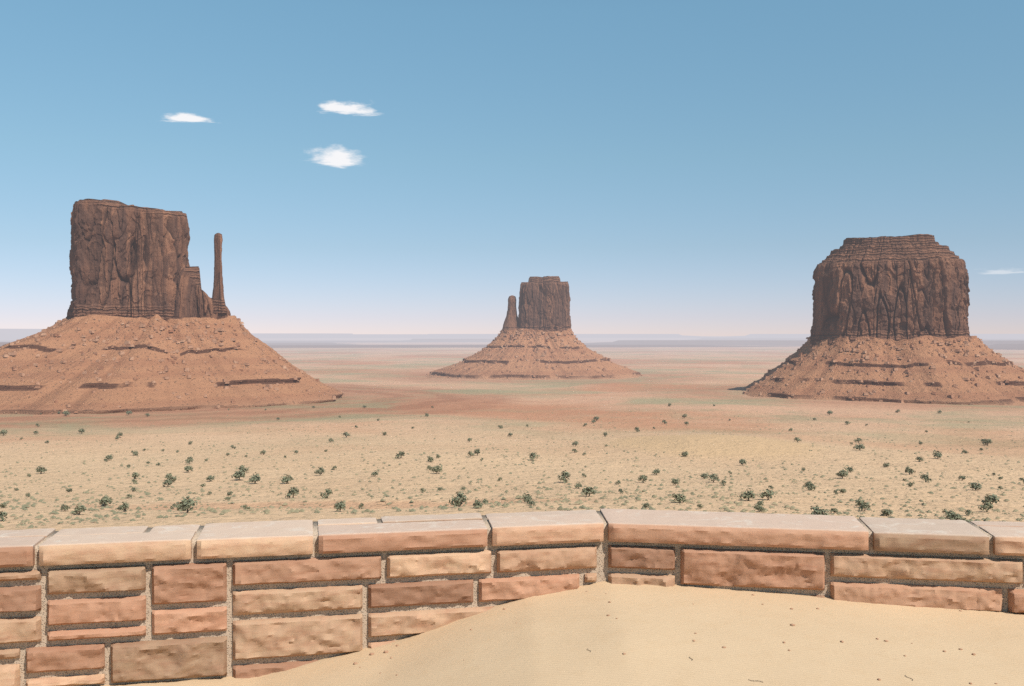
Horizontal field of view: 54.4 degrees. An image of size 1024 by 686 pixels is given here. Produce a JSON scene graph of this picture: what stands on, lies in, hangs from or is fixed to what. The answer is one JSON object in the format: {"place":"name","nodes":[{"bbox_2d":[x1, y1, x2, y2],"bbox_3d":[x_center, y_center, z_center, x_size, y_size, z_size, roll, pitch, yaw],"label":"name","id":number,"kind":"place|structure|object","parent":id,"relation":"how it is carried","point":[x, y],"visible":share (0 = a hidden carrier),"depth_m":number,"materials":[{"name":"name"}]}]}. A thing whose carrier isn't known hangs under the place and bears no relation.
{"place":"outdoors","nodes":[
{"label":"outdoors","id":0,"kind":"place"},
{"bbox_2d":[67,199,189,320],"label":"butte","id":1,"kind":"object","parent":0,"point":[130,261],"depth_m":1585.26,"materials":[{"name":"brown stone"}]},
{"bbox_2d":[0,336,1023,530],"bbox_3d":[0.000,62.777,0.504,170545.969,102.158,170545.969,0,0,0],"label":"ground","id":2,"kind":"structure","parent":0,"point":[691,382],"depth_m":765.24,"materials":[{"name":"beige sand"}]},
{"bbox_2d":[0,511,7,520],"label":"shrub","id":3,"kind":"object","parent":2,"relation":"on","point":[2,514],"visible":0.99,"depth_m":281.97,"materials":[{"name":"green plant"}]},
{"bbox_2d":[0,429,7,435],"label":"shrub","id":4,"kind":"object","parent":2,"relation":"on","point":[3,431],"visible":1,"depth_m":927.47,"materials":[{"name":"green plant"}]},
{"bbox_2d":[35,466,46,473],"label":"shrub","id":5,"kind":"object","parent":2,"relation":"on","point":[40,470],"visible":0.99,"depth_m":561.76,"materials":[{"name":"green plant"}]},
{"bbox_2d":[61,504,70,510],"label":"shrub","id":6,"kind":"object","parent":2,"relation":"on","point":[65,507],"visible":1,"depth_m":310.60,"materials":[{"name":"green plant"}]},
{"bbox_2d":[72,505,86,514],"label":"juniper","id":7,"kind":"object","parent":2,"relation":"on","point":[79,509],"visible":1,"depth_m":295.42,"materials":[{"name":"green plant"}]},
{"bbox_2d":[99,496,111,505],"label":"shrub","id":8,"kind":"object","parent":2,"relation":"on","point":[105,499],"visible":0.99,"depth_m":329.43,"materials":[{"name":"green plant"}]},
{"bbox_2d":[117,502,129,511],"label":"shrub","id":9,"kind":"object","parent":2,"relation":"on","point":[124,506],"visible":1,"depth_m":304.90,"materials":[{"name":"green plant"}]},
{"bbox_2d":[132,472,139,478],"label":"shrub","id":10,"kind":"object","parent":2,"relation":"on","point":[135,474],"visible":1,"depth_m":503.00,"materials":[{"name":"green plant"}]},
{"bbox_2d":[162,479,172,486],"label":"shrub","id":11,"kind":"object","parent":2,"relation":"on","point":[168,481],"visible":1,"depth_m":455.02,"materials":[{"name":"green plant"}]},
{"bbox_2d":[165,473,176,481],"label":"shrub","id":12,"kind":"object","parent":2,"relation":"on","point":[168,476],"visible":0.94,"depth_m":478.01,"materials":[{"name":"green plant"}]},
{"bbox_2d":[0,314,342,414],"bbox_3d":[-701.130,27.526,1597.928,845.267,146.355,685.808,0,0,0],"label":"talus slope","id":13,"kind":"structure","parent":2,"relation":"on","point":[142,397],"depth_m":1473.76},
{"bbox_2d":[0,318,341,414],"bbox_3d":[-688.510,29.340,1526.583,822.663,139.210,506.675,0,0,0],"label":"scattered rocks","id":14,"kind":"object","parent":13,"relation":"on","point":[188,340],"visible":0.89,"depth_m":1505.66,"materials":[{"name":"brown stone"}]},
{"bbox_2d":[174,266,230,318],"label":"rock outcrop","id":15,"kind":"object","parent":13,"relation":"on","point":[193,299],"visible":0.78,"depth_m":1609.34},
{"bbox_2d":[212,233,227,312],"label":"rock spire","id":16,"kind":"structure","parent":15,"relation":"on","point":[219,304],"depth_m":1625.57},
{"bbox_2d":[173,496,197,512],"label":"juniper","id":17,"kind":"object","parent":2,"relation":"on","point":[185,503],"visible":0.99,"depth_m":282.16,"materials":[{"name":"green plant"}]},
{"bbox_2d":[184,465,193,471],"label":"shrub","id":18,"kind":"object","parent":2,"relation":"on","point":[187,468],"visible":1,"depth_m":537.16,"materials":[{"name":"green plant"}]},
{"bbox_2d":[185,457,192,463],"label":"shrub","id":19,"kind":"object","parent":2,"relation":"on","point":[189,459],"visible":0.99,"depth_m":591.47,"materials":[{"name":"green plant"}]},
{"bbox_2d":[206,475,214,480],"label":"shrub","id":20,"kind":"object","parent":2,"relation":"on","point":[210,477],"visible":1,"depth_m":480.08,"materials":[{"name":"green plant"}]},
{"bbox_2d":[231,467,244,479],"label":"juniper","id":21,"kind":"object","parent":2,"relation":"on","point":[237,474],"visible":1,"depth_m":483.55,"materials":[{"name":"green plant"}]},
{"bbox_2d":[239,465,248,471],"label":"shrub","id":22,"kind":"object","parent":2,"relation":"on","point":[245,470],"visible":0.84,"depth_m":525.37,"materials":[{"name":"green plant"}]},
{"bbox_2d":[249,472,260,483],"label":"juniper","id":23,"kind":"object","parent":2,"relation":"on","point":[254,478],"visible":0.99,"depth_m":465.62,"materials":[{"name":"green plant"}]},
{"bbox_2d":[280,474,293,483],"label":"shrub","id":24,"kind":"object","parent":2,"relation":"on","point":[286,479],"visible":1,"depth_m":464.75,"materials":[{"name":"green plant"}]},
{"bbox_2d":[285,487,298,497],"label":"juniper","id":25,"kind":"object","parent":2,"relation":"on","point":[291,492],"visible":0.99,"depth_m":372.06,"materials":[{"name":"green plant"}]},
{"bbox_2d":[314,466,323,474],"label":"shrub","id":26,"kind":"object","parent":2,"relation":"on","point":[320,471],"visible":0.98,"depth_m":503.44,"materials":[{"name":"green plant"}]},
{"bbox_2d":[320,488,332,498],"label":"juniper","id":27,"kind":"object","parent":2,"relation":"on","point":[325,495],"visible":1,"depth_m":363.38,"materials":[{"name":"green plant"}]},
{"bbox_2d":[334,502,345,511],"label":"shrub","id":28,"kind":"object","parent":2,"relation":"on","point":[340,505],"visible":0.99,"depth_m":289.30,"materials":[{"name":"green plant"}]},
{"bbox_2d":[395,451,404,457],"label":"shrub","id":29,"kind":"object","parent":2,"relation":"on","point":[401,454],"visible":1,"depth_m":614.87,"materials":[{"name":"green plant"}]},
{"bbox_2d":[430,464,442,473],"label":"shrub","id":30,"kind":"object","parent":2,"relation":"on","point":[437,469],"visible":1,"depth_m":505.83,"materials":[{"name":"green plant"}]},
{"bbox_2d":[449,491,467,506],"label":"juniper","id":31,"kind":"object","parent":2,"relation":"on","point":[460,497],"visible":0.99,"depth_m":298.54,"materials":[{"name":"green plant"}]},
{"bbox_2d":[472,499,483,508],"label":"shrub","id":32,"kind":"object","parent":2,"relation":"on","point":[476,502],"visible":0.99,"depth_m":288.65,"materials":[{"name":"green plant"}]},
{"bbox_2d":[0,408,1023,528],"bbox_3d":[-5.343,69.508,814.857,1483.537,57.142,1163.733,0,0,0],"label":"grass tufts","id":33,"kind":"object","parent":2,"relation":"on","point":[224,511],"visible":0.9,"depth_m":369.05,"materials":[{"name":"green plant"}]},
{"bbox_2d":[0,329,1023,349],"bbox_3d":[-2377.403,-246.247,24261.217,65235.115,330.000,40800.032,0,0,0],"label":"distant mesas","id":34,"kind":"structure","parent":2,"relation":"on","point":[990,341],"depth_m":15485.34,"materials":[{"name":"stone"}]},
{"bbox_2d":[522,493,531,502],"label":"shrub","id":35,"kind":"object","parent":2,"relation":"on","point":[527,498],"visible":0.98,"depth_m":310.61,"materials":[{"name":"green plant"}]},
{"bbox_2d":[526,499,534,505],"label":"shrub","id":36,"kind":"object","parent":2,"relation":"on","point":[532,502],"visible":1,"depth_m":297.43,"materials":[{"name":"green plant"}]},
{"bbox_2d":[425,329,642,379],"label":"scattered rocks","id":37,"kind":"object","parent":2,"relation":"on","point":[535,351],"visible":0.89,"depth_m":2611.59,"materials":[{"name":"brown stone"}]},
{"bbox_2d":[528,452,539,459],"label":"shrub","id":38,"kind":"object","parent":2,"relation":"on","point":[534,455],"visible":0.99,"depth_m":603.32,"materials":[{"name":"green plant"}]},
{"bbox_2d":[426,328,643,379],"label":"talus slope","id":39,"kind":"structure","parent":2,"relation":"on","point":[519,373],"depth_m":2573.28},
{"bbox_2d":[502,295,519,329],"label":"rock spire","id":40,"kind":"structure","parent":39,"relation":"on","point":[511,321],"depth_m":2689.87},
{"bbox_2d":[557,470,570,482],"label":"juniper","id":41,"kind":"object","parent":2,"relation":"on","point":[564,475],"visible":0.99,"depth_m":433.94,"materials":[{"name":"green plant"}]},
{"bbox_2d":[574,482,581,488],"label":"shrub","id":42,"kind":"object","parent":2,"relation":"on","point":[577,485],"visible":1,"depth_m":401.12,"materials":[{"name":"green plant"}]},
{"bbox_2d":[582,487,595,496],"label":"shrub","id":43,"kind":"object","parent":2,"relation":"on","point":[589,490],"visible":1,"depth_m":350.05,"materials":[{"name":"green plant"}]},
{"bbox_2d":[638,475,647,482],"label":"shrub","id":44,"kind":"object","parent":2,"relation":"on","point":[643,477],"visible":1,"depth_m":440.83,"materials":[{"name":"green plant"}]},
{"bbox_2d":[671,479,679,484],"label":"shrub","id":45,"kind":"object","parent":2,"relation":"on","point":[675,481],"visible":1,"depth_m":424.90,"materials":[{"name":"green plant"}]},
{"bbox_2d":[672,492,685,502],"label":"juniper","id":46,"kind":"object","parent":2,"relation":"on","point":[678,498],"visible":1,"depth_m":321.26,"materials":[{"name":"green plant"}]},
{"bbox_2d":[700,472,708,478],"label":"shrub","id":47,"kind":"object","parent":2,"relation":"on","point":[704,475],"visible":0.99,"depth_m":473.65,"materials":[{"name":"green plant"}]},
{"bbox_2d":[709,473,719,482],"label":"shrub","id":48,"kind":"object","parent":2,"relation":"on","point":[712,476],"visible":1,"depth_m":441.66,"materials":[{"name":"green plant"}]},
{"bbox_2d":[739,459,746,464],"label":"shrub","id":49,"kind":"object","parent":2,"relation":"on","point":[741,461],"visible":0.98,"depth_m":601.27,"materials":[{"name":"green plant"}]},
{"bbox_2d":[739,488,755,500],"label":"juniper","id":50,"kind":"object","parent":2,"relation":"on","point":[749,494],"visible":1,"depth_m":335.71,"materials":[{"name":"green plant"}]},
{"bbox_2d":[754,504,765,511],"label":"shrub","id":51,"kind":"object","parent":2,"relation":"on","point":[759,507],"visible":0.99,"depth_m":294.15,"materials":[{"name":"green plant"}]},
{"bbox_2d":[760,489,775,499],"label":"juniper","id":52,"kind":"object","parent":2,"relation":"on","point":[768,494],"visible":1,"depth_m":343.01,"materials":[{"name":"green plant"}]},
{"bbox_2d":[803,482,815,490],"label":"shrub","id":53,"kind":"object","parent":2,"relation":"on","point":[810,487],"visible":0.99,"depth_m":404.43,"materials":[{"name":"green plant"}]},
{"bbox_2d":[810,505,829,514],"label":"juniper","id":54,"kind":"object","parent":2,"relation":"on","point":[816,511],"visible":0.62,"depth_m":271.86,"materials":[{"name":"green plant"}]},
{"bbox_2d":[829,508,837,512],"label":"shrub","id":55,"kind":"object","parent":2,"relation":"on","point":[833,510],"visible":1,"depth_m":302.95,"materials":[{"name":"green plant"}]},
{"bbox_2d":[835,468,848,478],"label":"juniper","id":56,"kind":"object","parent":2,"relation":"on","point":[842,474],"visible":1,"depth_m":479.85,"materials":[{"name":"green plant"}]},
{"bbox_2d":[853,444,864,449],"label":"shrub","id":57,"kind":"object","parent":2,"relation":"on","point":[859,446],"visible":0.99,"depth_m":726.75,"materials":[{"name":"green plant"}]},
{"bbox_2d":[855,499,865,506],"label":"shrub","id":58,"kind":"object","parent":2,"relation":"on","point":[860,503],"visible":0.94,"depth_m":331.04,"materials":[{"name":"green plant"}]},
{"bbox_2d":[858,503,869,510],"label":"shrub","id":59,"kind":"object","parent":2,"relation":"on","point":[864,506],"visible":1,"depth_m":317.34,"materials":[{"name":"green plant"}]},
{"bbox_2d":[742,335,1023,404],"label":"talus slope","id":60,"kind":"structure","parent":2,"relation":"on","point":[1012,390],"depth_m":1657.21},
{"bbox_2d":[742,337,1023,404],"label":"boulders","id":61,"kind":"object","parent":2,"relation":"on","point":[801,353],"visible":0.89,"depth_m":1679.17,"materials":[{"name":"brown stone"}]},
{"bbox_2d":[881,508,893,515],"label":"shrub","id":62,"kind":"object","parent":2,"relation":"on","point":[885,512],"visible":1,"depth_m":304.37,"materials":[{"name":"green plant"}]},
{"bbox_2d":[905,466,915,474],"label":"shrub","id":63,"kind":"object","parent":2,"relation":"on","point":[909,470],"visible":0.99,"depth_m":528.78,"materials":[{"name":"green plant"}]},
{"bbox_2d":[920,474,931,481],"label":"shrub","id":64,"kind":"object","parent":2,"relation":"on","point":[925,477],"visible":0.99,"depth_m":478.60,"materials":[{"name":"green plant"}]},
{"bbox_2d":[932,450,941,458],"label":"shrub","id":65,"kind":"object","parent":2,"relation":"on","point":[938,454],"visible":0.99,"depth_m":650.26,"materials":[{"name":"green plant"}]},
{"bbox_2d":[942,509,954,517],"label":"shrub","id":66,"kind":"object","parent":2,"relation":"on","point":[947,514],"visible":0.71,"depth_m":303.44,"materials":[{"name":"green plant"}]},
{"bbox_2d":[949,513,962,519],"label":"shrub","id":67,"kind":"object","parent":2,"relation":"on","point":[956,516],"visible":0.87,"depth_m":286.25,"materials":[{"name":"green plant"}]},
{"bbox_2d":[964,509,974,515],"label":"shrub","id":68,"kind":"object","parent":2,"relation":"on","point":[968,511],"visible":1,"depth_m":312.27,"materials":[{"name":"green plant"}]},
{"bbox_2d":[968,481,981,489],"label":"shrub","id":69,"kind":"object","parent":2,"relation":"on","point":[975,486],"visible":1,"depth_m":418.67,"materials":[{"name":"green plant"}]},
{"bbox_2d":[978,501,992,511],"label":"juniper","id":70,"kind":"object","parent":2,"relation":"on","point":[989,505],"visible":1,"depth_m":326.49,"materials":[{"name":"green plant"}]},
{"bbox_2d":[982,439,992,445],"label":"shrub","id":71,"kind":"object","parent":2,"relation":"on","point":[987,441],"visible":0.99,"depth_m":831.55,"materials":[{"name":"green plant"}]},
{"bbox_2d":[981,494,999,504],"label":"juniper","id":72,"kind":"object","parent":2,"relation":"on","point":[992,498],"visible":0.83,"depth_m":350.95,"materials":[{"name":"green plant"}]},
{"bbox_2d":[0,0,1023,335],"label":"sky","id":73,"kind":"structure","parent":0,"point":[686,167],"materials":[{"name":"blue"}]},
{"bbox_2d":[518,276,570,331],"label":"butte","id":74,"kind":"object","parent":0,"point":[544,303],"depth_m":2660.10,"materials":[{"name":"brown stone"}]},
{"bbox_2d":[99,581,1023,685],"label":"sandy ground","id":75,"kind":"structure","parent":0,"point":[552,638],"depth_m":4.57,"materials":[{"name":"beige sand"}]},
{"bbox_2d":[353,591,997,683],"bbox_3d":[0.885,1.443,4.360,3.438,0.300,1.675,0,0,0],"label":"sand debris","id":76,"kind":"object","parent":75,"relation":"on","point":[354,663],"visible":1,"depth_m":4.51,"materials":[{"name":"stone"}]},
{"bbox_2d":[810,234,971,344],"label":"butte","id":77,"kind":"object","parent":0,"point":[897,288],"depth_m":1721.97,"materials":[{"name":"brown stone"}]},
{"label":"terrace bluff","id":78,"kind":"structure","parent":0,"visible":0},
{"bbox_2d":[0,508,1023,685],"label":"overlook wall stones","id":79,"kind":"object","parent":78,"relation":"on","point":[133,661],"visible":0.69,"depth_m":5.02,"materials":[{"name":"stone"}]},
{"bbox_2d":[0,511,1023,685],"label":"mortar joints","id":80,"kind":"object","parent":78,"relation":"on","point":[602,569],"visible":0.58,"depth_m":5.01,"materials":[{"name":"beige concrete"}]}
]}

